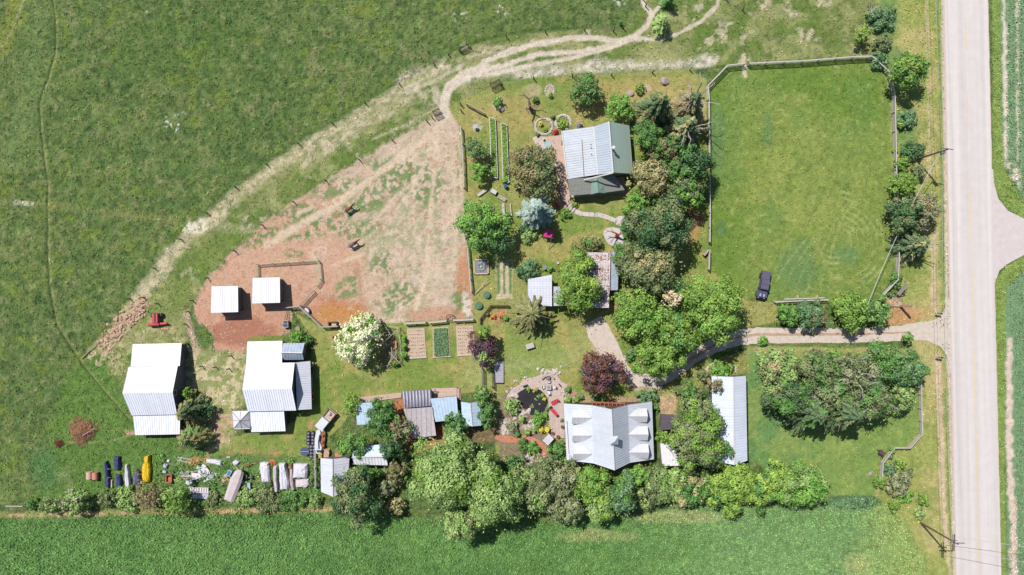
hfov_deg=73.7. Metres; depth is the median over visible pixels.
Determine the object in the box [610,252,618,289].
lean to shed
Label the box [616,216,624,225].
garden path landing
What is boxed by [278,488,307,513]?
shrub
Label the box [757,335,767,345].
shrub
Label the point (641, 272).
broadleaf tree
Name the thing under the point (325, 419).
old pickup
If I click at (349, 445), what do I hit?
tree
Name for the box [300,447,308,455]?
satellite dish
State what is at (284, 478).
tarped strip
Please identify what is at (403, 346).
shrub
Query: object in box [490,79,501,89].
gate
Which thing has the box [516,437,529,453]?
garden plant
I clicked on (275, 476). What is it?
tarped strip
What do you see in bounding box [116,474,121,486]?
tarp bundle
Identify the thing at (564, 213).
shrub
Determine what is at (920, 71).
tree
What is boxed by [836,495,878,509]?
weed patch
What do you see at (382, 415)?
tree
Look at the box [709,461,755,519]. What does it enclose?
hedge shrub
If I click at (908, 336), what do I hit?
sapling
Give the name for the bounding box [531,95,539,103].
shrub
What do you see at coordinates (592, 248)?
shrub
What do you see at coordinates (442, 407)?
shed
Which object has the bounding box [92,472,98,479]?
round bale
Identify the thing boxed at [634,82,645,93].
shrub
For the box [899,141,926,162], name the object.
shrub
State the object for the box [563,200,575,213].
garden steps
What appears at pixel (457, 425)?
tree
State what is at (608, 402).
pergola
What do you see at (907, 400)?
tree
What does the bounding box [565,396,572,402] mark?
garden plant
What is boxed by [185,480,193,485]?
tarp bundle
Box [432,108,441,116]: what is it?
gate
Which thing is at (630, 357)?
shrub
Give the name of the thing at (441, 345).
vegetable plot
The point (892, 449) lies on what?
shrub
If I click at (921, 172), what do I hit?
shrub
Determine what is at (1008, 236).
side road
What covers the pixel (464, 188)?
board fence
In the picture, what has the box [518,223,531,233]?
shrub
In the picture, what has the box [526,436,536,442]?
path mat
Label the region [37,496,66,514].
tree
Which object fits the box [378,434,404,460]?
tree
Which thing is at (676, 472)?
tree
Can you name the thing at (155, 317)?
hay machine
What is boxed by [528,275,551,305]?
garden shed
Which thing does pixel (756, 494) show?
hedge shrub
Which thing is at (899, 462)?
shrub
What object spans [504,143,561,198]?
tree
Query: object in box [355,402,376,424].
shed
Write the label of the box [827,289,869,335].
hedge tree
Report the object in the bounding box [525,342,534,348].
garden table
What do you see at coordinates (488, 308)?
board fence
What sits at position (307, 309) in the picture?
water tank
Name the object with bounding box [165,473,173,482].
wooden crate
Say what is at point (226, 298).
run in shelter
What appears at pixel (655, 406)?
shrub
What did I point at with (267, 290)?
run in shelter
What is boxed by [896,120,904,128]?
shrub
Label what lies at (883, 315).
hedge tree
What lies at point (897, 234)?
service wire
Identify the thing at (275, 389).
barn
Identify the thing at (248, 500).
shrub
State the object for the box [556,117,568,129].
garden plant
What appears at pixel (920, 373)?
tree
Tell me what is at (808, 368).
tree
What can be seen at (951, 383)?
road shoulder
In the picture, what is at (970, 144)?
road
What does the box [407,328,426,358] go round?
vegetable plot
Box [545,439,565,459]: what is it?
garden plant
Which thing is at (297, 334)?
shrub
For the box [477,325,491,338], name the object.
shrub
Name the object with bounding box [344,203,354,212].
horse
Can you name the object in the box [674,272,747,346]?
broadleaf tree
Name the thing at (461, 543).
crop plants
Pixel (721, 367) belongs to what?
shrub
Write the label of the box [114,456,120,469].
tarp bundle
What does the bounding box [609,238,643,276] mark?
tree
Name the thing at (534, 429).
garden plant
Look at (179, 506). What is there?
tree
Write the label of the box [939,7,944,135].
overhead wire
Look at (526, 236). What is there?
shrub
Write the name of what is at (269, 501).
shrub
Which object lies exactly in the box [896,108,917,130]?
shrub
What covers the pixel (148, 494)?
tree
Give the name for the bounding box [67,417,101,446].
brush pile
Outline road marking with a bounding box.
[969,170,979,574]
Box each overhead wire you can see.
[936,12,941,138]
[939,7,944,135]
[942,222,952,541]
[945,194,955,537]
[953,231,963,540]
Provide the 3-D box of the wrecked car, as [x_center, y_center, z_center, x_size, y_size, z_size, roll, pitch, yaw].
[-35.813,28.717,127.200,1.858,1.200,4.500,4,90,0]
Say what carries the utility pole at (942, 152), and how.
on the ground at (402, 262)
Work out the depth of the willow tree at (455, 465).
117.47 m
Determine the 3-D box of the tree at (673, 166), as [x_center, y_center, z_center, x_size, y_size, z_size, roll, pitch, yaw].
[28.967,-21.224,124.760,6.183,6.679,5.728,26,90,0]
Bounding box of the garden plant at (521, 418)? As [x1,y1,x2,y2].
[517,414,526,422]
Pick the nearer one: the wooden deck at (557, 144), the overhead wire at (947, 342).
the overhead wire at (947, 342)
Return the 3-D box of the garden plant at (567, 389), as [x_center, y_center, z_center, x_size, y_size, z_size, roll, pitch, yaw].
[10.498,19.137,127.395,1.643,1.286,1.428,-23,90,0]
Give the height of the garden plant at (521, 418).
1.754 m
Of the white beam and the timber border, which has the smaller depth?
the white beam
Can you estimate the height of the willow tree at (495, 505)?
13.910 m
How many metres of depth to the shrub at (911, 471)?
127.11 m
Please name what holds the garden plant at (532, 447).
on the ground at (402, 262)
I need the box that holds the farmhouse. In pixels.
[561,121,632,197]
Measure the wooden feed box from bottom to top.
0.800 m
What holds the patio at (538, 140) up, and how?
on the ground at (402, 262)
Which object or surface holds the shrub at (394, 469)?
on the ground at (402, 262)
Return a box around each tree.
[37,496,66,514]
[59,487,89,515]
[131,480,165,510]
[160,474,190,515]
[328,465,384,531]
[332,310,382,367]
[335,431,370,459]
[341,391,360,416]
[343,462,382,486]
[363,396,397,437]
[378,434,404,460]
[382,414,415,444]
[404,430,490,514]
[438,505,488,543]
[443,410,471,437]
[452,196,513,253]
[462,449,524,530]
[464,136,489,159]
[469,160,489,182]
[473,385,490,408]
[477,396,496,429]
[488,221,515,257]
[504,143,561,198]
[510,454,554,518]
[518,92,540,113]
[540,455,580,505]
[546,496,586,526]
[552,247,604,314]
[567,71,603,106]
[571,463,612,505]
[577,347,629,395]
[583,493,620,524]
[603,92,634,123]
[604,228,621,243]
[605,285,665,347]
[608,467,636,517]
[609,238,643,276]
[613,242,684,295]
[619,463,649,486]
[620,191,695,254]
[624,158,669,196]
[629,90,675,130]
[631,118,664,151]
[632,341,687,380]
[646,135,678,167]
[649,194,686,216]
[649,301,702,354]
[654,154,689,184]
[656,112,713,154]
[660,278,693,304]
[660,289,683,307]
[664,74,716,120]
[664,174,706,211]
[664,394,727,475]
[665,134,689,155]
[672,378,705,406]
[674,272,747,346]
[675,141,716,181]
[706,375,722,391]
[722,440,734,457]
[753,345,798,395]
[758,372,815,421]
[773,302,798,326]
[774,379,829,435]
[795,346,841,388]
[796,298,828,331]
[803,369,856,421]
[814,385,862,431]
[823,344,843,363]
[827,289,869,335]
[831,347,882,400]
[849,378,898,424]
[853,23,871,42]
[858,292,892,327]
[862,337,905,389]
[864,0,882,15]
[880,193,927,235]
[884,50,931,91]
[886,172,919,195]
[889,383,918,413]
[890,347,930,388]
[912,189,941,231]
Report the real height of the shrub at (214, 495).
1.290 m
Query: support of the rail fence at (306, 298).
on the ground at (402, 262)
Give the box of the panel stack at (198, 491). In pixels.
[190,487,208,498]
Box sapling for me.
[901,331,913,343]
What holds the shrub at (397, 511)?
on the ground at (402, 262)
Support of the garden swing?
on the ground at (402, 262)
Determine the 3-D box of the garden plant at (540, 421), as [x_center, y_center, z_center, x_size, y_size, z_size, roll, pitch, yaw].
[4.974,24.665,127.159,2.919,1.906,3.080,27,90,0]
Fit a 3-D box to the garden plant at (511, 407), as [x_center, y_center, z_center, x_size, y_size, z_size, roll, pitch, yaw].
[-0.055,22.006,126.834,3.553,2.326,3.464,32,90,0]
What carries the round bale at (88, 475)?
on the ground at (402, 262)
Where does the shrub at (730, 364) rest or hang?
on the ground at (402, 262)
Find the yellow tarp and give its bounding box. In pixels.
[142,454,151,482]
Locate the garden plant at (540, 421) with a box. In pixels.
[530,410,545,427]
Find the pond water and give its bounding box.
[517,388,547,414]
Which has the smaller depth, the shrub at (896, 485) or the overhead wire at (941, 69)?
the overhead wire at (941, 69)
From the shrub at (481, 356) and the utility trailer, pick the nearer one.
the shrub at (481, 356)
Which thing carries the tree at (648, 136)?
on the ground at (402, 262)
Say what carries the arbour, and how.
on the ground at (402, 262)
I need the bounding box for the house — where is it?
[564,402,653,469]
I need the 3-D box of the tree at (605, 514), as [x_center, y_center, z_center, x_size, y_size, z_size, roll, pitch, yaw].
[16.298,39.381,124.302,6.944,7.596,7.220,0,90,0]
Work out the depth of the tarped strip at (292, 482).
127.15 m
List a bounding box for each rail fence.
[286,306,339,327]
[299,291,314,305]
[706,56,899,296]
[707,99,710,269]
[879,381,922,478]
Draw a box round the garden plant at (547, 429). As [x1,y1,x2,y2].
[543,425,551,433]
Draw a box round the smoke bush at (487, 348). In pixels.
[467,330,498,367]
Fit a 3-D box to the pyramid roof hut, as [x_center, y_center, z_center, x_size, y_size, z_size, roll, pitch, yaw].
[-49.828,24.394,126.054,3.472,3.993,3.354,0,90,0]
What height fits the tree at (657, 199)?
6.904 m
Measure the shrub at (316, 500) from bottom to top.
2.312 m
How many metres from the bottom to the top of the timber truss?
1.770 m
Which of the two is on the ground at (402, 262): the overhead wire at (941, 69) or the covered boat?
the covered boat
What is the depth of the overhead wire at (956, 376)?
118.54 m
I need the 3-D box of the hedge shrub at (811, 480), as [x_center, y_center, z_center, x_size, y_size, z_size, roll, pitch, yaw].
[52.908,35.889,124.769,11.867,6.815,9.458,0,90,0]
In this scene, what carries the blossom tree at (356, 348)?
on the ground at (402, 262)
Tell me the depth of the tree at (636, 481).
123.54 m
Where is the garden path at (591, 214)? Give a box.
[574,210,615,222]
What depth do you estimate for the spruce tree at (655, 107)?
121.82 m
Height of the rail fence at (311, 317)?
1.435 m
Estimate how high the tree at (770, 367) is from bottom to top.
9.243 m
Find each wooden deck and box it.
[547,135,569,202]
[548,395,564,437]
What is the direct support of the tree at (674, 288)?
on the ground at (402, 262)
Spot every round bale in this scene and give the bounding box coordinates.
[86,471,92,479]
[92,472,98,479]
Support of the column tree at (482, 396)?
on the ground at (402, 262)
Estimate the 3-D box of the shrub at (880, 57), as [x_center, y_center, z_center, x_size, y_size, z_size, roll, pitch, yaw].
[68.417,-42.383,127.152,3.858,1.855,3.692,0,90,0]
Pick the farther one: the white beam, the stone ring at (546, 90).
the stone ring at (546, 90)
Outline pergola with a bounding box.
[591,401,624,405]
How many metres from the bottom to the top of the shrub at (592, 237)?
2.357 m
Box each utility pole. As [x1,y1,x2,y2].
[917,147,953,159]
[920,522,964,550]
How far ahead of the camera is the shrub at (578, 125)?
127.00 m
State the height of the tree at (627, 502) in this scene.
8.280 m
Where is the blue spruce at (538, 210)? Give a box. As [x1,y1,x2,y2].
[515,194,555,230]
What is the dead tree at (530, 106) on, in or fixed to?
on the ground at (402, 262)
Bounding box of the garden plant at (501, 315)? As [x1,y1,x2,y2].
[498,312,504,319]
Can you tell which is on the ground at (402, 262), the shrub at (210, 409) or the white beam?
the shrub at (210, 409)
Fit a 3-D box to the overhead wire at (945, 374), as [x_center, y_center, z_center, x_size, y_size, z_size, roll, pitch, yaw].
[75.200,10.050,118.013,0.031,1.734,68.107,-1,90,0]
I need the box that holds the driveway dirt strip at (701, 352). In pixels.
[676,331,906,370]
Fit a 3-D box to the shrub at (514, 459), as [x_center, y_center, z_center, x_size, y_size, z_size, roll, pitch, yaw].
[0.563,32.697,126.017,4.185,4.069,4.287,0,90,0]
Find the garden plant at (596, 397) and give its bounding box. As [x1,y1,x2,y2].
[590,392,599,400]
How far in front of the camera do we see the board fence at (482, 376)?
126.23 m
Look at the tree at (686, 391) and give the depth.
123.86 m
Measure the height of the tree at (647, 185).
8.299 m
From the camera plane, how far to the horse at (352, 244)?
126.49 m
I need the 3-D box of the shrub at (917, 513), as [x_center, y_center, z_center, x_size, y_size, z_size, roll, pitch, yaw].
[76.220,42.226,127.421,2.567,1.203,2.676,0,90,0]
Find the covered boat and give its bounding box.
[224,465,246,501]
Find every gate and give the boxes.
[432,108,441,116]
[459,41,468,50]
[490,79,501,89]
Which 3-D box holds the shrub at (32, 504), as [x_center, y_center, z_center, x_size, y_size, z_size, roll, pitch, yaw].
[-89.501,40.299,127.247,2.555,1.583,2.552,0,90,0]
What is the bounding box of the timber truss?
[894,282,907,297]
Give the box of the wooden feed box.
[328,322,337,325]
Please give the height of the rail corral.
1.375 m
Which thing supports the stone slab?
on the ground at (402, 262)
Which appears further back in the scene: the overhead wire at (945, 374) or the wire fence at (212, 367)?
the wire fence at (212, 367)
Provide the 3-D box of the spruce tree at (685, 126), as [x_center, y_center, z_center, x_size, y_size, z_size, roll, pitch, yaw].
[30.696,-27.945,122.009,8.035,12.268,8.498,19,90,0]
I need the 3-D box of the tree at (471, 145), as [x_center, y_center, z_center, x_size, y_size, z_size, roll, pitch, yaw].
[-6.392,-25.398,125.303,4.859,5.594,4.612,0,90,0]
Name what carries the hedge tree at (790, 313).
on the ground at (402, 262)
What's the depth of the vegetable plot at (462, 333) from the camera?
127.90 m
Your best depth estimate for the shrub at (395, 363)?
127.04 m
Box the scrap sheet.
[202,474,213,477]
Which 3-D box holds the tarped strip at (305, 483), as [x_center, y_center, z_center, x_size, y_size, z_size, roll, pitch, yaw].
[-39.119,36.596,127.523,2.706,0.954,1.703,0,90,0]
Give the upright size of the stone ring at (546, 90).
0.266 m
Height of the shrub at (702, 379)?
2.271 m
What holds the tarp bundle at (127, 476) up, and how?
on the ground at (402, 262)
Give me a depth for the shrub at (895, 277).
126.94 m
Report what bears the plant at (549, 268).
on the ground at (402, 262)
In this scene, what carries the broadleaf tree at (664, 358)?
on the ground at (402, 262)
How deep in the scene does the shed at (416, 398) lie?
125.20 m
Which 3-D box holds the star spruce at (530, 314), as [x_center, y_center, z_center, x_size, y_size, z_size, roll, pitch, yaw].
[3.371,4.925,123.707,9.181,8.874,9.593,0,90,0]
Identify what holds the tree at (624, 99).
on the ground at (402, 262)
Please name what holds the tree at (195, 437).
on the ground at (402, 262)
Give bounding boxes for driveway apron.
[930,298,951,373]
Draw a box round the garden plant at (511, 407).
[503,396,521,414]
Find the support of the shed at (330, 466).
on the ground at (402, 262)
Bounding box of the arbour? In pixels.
[542,432,553,444]
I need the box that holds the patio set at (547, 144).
[542,139,553,149]
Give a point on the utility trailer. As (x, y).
(285, 323)
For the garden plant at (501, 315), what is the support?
on the ground at (402, 262)
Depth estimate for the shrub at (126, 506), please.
126.92 m
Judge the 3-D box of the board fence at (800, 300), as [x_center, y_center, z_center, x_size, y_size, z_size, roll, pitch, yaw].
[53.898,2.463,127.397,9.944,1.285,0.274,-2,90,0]
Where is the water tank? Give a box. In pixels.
[304,307,310,312]
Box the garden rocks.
[499,366,573,464]
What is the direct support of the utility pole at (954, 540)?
on the ground at (402, 262)
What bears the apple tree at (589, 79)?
on the ground at (402, 262)
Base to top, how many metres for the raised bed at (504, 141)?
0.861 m
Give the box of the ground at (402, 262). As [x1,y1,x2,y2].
[0,0,1023,574]
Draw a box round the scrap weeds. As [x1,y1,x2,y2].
[153,453,320,517]
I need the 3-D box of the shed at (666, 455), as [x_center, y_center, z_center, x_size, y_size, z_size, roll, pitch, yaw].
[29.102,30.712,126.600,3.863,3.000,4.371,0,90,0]
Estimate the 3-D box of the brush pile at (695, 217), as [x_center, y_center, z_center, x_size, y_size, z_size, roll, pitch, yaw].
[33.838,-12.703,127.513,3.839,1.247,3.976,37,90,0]
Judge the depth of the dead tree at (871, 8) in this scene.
126.56 m
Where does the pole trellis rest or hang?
on the ground at (402, 262)
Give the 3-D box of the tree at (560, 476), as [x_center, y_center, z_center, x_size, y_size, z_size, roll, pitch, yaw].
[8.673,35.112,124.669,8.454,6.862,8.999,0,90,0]
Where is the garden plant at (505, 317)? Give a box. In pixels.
[502,315,510,321]
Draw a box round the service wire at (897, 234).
[868,153,939,302]
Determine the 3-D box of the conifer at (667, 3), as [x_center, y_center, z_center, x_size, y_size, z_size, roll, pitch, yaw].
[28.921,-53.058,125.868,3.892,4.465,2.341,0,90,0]
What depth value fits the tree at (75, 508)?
124.91 m
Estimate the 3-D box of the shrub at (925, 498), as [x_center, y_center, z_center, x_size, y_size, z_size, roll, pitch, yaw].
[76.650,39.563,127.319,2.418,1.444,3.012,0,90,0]
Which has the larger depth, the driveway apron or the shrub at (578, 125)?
the driveway apron
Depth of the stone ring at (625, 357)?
127.83 m
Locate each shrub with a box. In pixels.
[25,497,38,510]
[97,488,116,507]
[114,484,143,513]
[180,386,194,399]
[198,403,217,419]
[205,490,222,505]
[235,482,257,507]
[254,480,280,514]
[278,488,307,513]
[289,329,306,342]
[302,334,311,344]
[307,493,321,509]
[375,478,395,497]
[382,460,406,487]
[385,497,406,515]
[389,360,401,366]
[400,343,407,349]
[400,352,407,359]
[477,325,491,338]
[477,351,487,361]
[493,95,504,109]
[504,453,525,475]
[513,258,540,281]
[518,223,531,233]
[519,228,536,244]
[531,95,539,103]
[532,456,568,470]
[559,208,570,220]
[571,236,602,253]
[575,121,582,127]
[585,234,603,244]
[619,224,635,237]
[620,189,651,213]
[625,350,635,361]
[630,362,640,371]
[632,460,684,511]
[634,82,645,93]
[635,386,658,405]
[652,404,659,411]
[654,430,669,443]
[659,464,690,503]
[669,469,715,508]
[696,369,709,382]
[697,474,727,510]
[707,359,730,376]
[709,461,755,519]
[727,362,733,372]
[736,466,780,515]
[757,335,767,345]
[763,457,798,496]
[774,459,832,507]
[865,5,896,32]
[869,51,888,69]
[871,33,892,51]
[872,475,885,488]
[877,449,885,457]
[883,461,896,476]
[885,472,911,497]
[887,499,900,513]
[889,272,903,289]
[889,447,895,453]
[893,156,909,172]
[895,458,907,469]
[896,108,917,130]
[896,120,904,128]
[897,486,914,504]
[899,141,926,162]
[899,467,913,477]
[908,164,926,179]
[913,507,926,520]
[916,491,928,506]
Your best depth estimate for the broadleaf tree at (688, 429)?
120.67 m
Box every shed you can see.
[281,343,306,359]
[320,455,350,496]
[352,443,388,465]
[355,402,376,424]
[402,389,431,407]
[404,406,435,437]
[431,396,458,421]
[461,401,480,426]
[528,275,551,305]
[553,286,562,305]
[585,251,610,307]
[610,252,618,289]
[659,443,679,465]
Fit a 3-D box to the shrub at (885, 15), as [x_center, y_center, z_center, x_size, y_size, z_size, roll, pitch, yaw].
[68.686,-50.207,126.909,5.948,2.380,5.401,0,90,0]
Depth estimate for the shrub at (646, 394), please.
126.79 m
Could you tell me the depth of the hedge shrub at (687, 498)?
124.25 m
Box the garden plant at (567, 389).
[564,386,572,392]
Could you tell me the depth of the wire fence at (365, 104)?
127.10 m
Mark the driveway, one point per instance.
(602, 337)
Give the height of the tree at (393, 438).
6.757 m
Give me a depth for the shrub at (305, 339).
126.53 m
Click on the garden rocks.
(528, 410)
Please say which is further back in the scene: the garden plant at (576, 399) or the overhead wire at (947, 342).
the garden plant at (576, 399)
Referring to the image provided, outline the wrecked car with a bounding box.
[315,430,325,453]
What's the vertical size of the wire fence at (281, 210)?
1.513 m
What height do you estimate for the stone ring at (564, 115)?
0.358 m
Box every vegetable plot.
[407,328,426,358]
[432,326,450,357]
[456,325,474,355]
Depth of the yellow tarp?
127.19 m
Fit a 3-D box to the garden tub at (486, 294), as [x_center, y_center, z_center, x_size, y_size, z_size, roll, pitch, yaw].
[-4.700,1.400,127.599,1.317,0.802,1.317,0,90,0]
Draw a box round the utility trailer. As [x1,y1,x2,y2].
[282,311,290,327]
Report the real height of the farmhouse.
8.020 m
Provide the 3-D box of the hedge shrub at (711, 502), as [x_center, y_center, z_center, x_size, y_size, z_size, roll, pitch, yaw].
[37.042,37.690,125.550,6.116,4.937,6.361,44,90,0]
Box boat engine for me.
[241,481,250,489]
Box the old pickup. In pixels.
[315,408,336,431]
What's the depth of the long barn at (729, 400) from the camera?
124.45 m
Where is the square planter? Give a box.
[473,259,488,273]
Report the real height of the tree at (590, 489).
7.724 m
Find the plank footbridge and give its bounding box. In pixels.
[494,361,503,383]
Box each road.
[944,0,1000,574]
[991,169,1023,282]
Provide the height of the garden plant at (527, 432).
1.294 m
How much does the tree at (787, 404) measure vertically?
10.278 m
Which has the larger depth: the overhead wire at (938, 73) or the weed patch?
the weed patch
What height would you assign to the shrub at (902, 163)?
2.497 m
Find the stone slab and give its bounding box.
[603,227,624,245]
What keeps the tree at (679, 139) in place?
on the ground at (402, 262)
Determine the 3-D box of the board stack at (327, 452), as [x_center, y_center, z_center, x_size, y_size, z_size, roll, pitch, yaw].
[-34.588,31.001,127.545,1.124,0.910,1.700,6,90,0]
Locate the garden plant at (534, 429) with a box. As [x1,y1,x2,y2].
[531,424,537,433]
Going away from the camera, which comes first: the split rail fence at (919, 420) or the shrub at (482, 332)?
the shrub at (482, 332)
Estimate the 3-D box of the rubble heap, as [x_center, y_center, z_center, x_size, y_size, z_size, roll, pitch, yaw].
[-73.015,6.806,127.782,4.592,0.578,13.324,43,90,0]
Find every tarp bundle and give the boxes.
[104,460,110,486]
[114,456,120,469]
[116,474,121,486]
[125,464,131,486]
[133,469,141,486]
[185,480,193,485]
[206,458,222,464]
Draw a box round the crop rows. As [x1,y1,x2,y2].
[1006,0,1023,574]
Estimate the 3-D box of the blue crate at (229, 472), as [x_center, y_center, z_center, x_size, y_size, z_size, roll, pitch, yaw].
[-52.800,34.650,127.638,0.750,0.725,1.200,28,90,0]
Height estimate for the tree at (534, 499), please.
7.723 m
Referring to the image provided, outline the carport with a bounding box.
[659,414,676,429]
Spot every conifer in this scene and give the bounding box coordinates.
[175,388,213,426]
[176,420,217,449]
[650,12,670,39]
[656,0,676,9]
[885,228,941,267]
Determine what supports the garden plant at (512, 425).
on the ground at (402, 262)
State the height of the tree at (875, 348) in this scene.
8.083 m
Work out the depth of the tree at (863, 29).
124.94 m
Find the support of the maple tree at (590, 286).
on the ground at (402, 262)
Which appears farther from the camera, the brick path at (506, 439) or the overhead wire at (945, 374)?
the brick path at (506, 439)
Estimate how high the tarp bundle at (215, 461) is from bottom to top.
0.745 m
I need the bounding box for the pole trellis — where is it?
[375,325,400,367]
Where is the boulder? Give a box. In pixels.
[660,77,668,84]
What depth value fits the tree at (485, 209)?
121.51 m
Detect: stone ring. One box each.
[534,117,552,135]
[545,84,554,97]
[554,113,571,129]
[623,350,640,374]
[706,361,736,371]
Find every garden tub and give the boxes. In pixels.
[475,302,482,308]
[483,291,489,297]
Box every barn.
[122,343,185,434]
[242,341,313,431]
[708,375,746,464]
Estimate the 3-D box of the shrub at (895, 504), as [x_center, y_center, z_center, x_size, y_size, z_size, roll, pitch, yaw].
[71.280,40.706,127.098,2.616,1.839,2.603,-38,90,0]
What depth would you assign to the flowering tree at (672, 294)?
118.63 m
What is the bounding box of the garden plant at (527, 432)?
[523,427,531,437]
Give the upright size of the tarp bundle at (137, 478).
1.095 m
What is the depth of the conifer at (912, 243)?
125.27 m
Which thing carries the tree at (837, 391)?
on the ground at (402, 262)
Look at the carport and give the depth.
125.46 m
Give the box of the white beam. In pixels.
[784,297,824,299]
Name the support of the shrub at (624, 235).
on the ground at (402, 262)
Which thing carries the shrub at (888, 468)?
on the ground at (402, 262)
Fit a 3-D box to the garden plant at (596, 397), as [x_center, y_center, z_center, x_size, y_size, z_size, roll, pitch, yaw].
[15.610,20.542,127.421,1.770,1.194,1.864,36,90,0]
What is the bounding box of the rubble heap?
[96,296,149,355]
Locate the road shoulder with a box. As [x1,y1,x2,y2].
[943,0,1001,574]
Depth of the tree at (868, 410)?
120.68 m
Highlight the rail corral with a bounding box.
[255,260,320,285]
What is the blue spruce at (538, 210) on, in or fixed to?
on the ground at (402, 262)
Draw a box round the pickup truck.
[755,270,770,299]
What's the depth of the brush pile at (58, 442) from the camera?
127.67 m
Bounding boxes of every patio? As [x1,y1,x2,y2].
[507,369,566,399]
[532,136,547,150]
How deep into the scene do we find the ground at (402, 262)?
128.00 m
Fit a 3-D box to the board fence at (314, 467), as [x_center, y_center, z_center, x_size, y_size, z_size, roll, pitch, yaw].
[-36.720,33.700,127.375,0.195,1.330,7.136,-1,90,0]
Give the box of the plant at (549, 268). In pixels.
[546,264,551,271]
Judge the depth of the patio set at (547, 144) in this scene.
127.24 m
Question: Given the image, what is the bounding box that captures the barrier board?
[466,103,484,113]
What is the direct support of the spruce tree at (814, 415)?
on the ground at (402, 262)
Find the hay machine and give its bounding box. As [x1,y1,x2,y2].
[148,313,169,329]
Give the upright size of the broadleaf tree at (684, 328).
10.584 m
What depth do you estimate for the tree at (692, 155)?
120.51 m
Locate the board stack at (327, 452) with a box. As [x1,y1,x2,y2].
[324,448,330,456]
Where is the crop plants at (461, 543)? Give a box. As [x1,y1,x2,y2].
[0,497,926,574]
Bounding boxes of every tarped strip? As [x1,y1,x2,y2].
[259,461,271,482]
[273,465,278,491]
[279,462,289,489]
[290,467,295,490]
[293,463,308,477]
[295,478,309,487]
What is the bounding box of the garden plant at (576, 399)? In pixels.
[572,396,580,402]
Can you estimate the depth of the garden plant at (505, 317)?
127.28 m
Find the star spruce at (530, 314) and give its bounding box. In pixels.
[506,293,554,338]
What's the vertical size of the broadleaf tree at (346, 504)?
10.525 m
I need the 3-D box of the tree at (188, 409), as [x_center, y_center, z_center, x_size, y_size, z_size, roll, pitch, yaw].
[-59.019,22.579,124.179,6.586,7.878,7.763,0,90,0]
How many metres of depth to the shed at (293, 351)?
124.98 m
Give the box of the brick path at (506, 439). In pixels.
[495,435,546,459]
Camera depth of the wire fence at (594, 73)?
127.10 m
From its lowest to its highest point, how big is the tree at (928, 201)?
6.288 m
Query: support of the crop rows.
on the ground at (402, 262)
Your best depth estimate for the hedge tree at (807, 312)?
124.43 m
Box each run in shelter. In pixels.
[211,286,242,312]
[252,277,283,303]
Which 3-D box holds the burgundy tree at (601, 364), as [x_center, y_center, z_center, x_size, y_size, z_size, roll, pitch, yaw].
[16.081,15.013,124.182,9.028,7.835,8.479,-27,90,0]
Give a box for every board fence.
[313,449,315,487]
[404,318,473,323]
[460,126,471,291]
[480,305,508,323]
[481,367,482,386]
[774,299,828,302]
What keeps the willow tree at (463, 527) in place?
on the ground at (402, 262)
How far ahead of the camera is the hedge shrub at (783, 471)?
124.40 m
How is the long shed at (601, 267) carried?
on the ground at (402, 262)
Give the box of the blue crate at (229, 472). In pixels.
[226,469,233,476]
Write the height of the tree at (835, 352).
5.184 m
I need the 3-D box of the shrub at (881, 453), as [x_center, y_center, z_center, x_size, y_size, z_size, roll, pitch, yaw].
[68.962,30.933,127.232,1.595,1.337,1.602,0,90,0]
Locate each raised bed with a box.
[489,116,497,178]
[501,122,508,182]
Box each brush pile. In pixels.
[55,439,64,447]
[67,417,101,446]
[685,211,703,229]
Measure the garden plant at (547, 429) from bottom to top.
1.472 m
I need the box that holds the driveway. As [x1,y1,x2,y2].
[586,316,929,387]
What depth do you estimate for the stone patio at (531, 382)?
127.98 m
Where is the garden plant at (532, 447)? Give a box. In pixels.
[527,440,540,455]
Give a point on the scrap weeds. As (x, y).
(206, 481)
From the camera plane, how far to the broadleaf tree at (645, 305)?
120.08 m
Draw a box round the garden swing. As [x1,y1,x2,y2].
[543,229,553,238]
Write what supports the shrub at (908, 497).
on the ground at (402, 262)
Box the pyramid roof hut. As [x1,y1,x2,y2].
[232,410,250,428]
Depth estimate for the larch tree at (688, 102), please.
121.59 m
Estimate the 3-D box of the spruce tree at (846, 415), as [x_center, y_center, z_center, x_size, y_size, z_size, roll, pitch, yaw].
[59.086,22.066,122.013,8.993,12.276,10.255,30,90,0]
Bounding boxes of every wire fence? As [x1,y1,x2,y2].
[126,25,624,298]
[183,115,432,352]
[184,343,231,369]
[460,68,691,111]
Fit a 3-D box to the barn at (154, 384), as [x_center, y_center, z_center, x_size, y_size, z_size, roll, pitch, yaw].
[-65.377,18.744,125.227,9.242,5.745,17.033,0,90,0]
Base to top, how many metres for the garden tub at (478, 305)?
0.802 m
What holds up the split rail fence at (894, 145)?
on the ground at (402, 262)
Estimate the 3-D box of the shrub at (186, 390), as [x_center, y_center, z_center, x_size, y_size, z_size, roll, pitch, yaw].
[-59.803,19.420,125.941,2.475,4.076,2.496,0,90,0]
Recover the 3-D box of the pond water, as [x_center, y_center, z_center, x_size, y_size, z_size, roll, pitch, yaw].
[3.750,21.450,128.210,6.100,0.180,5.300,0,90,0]
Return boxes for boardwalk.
[358,388,460,401]
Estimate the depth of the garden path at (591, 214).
127.95 m
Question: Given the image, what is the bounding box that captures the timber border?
[477,188,511,215]
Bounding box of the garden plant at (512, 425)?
[506,420,517,432]
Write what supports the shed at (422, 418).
on the ground at (402, 262)
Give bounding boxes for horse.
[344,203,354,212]
[348,239,359,247]
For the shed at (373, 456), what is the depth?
124.89 m
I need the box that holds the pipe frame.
[177,457,191,462]

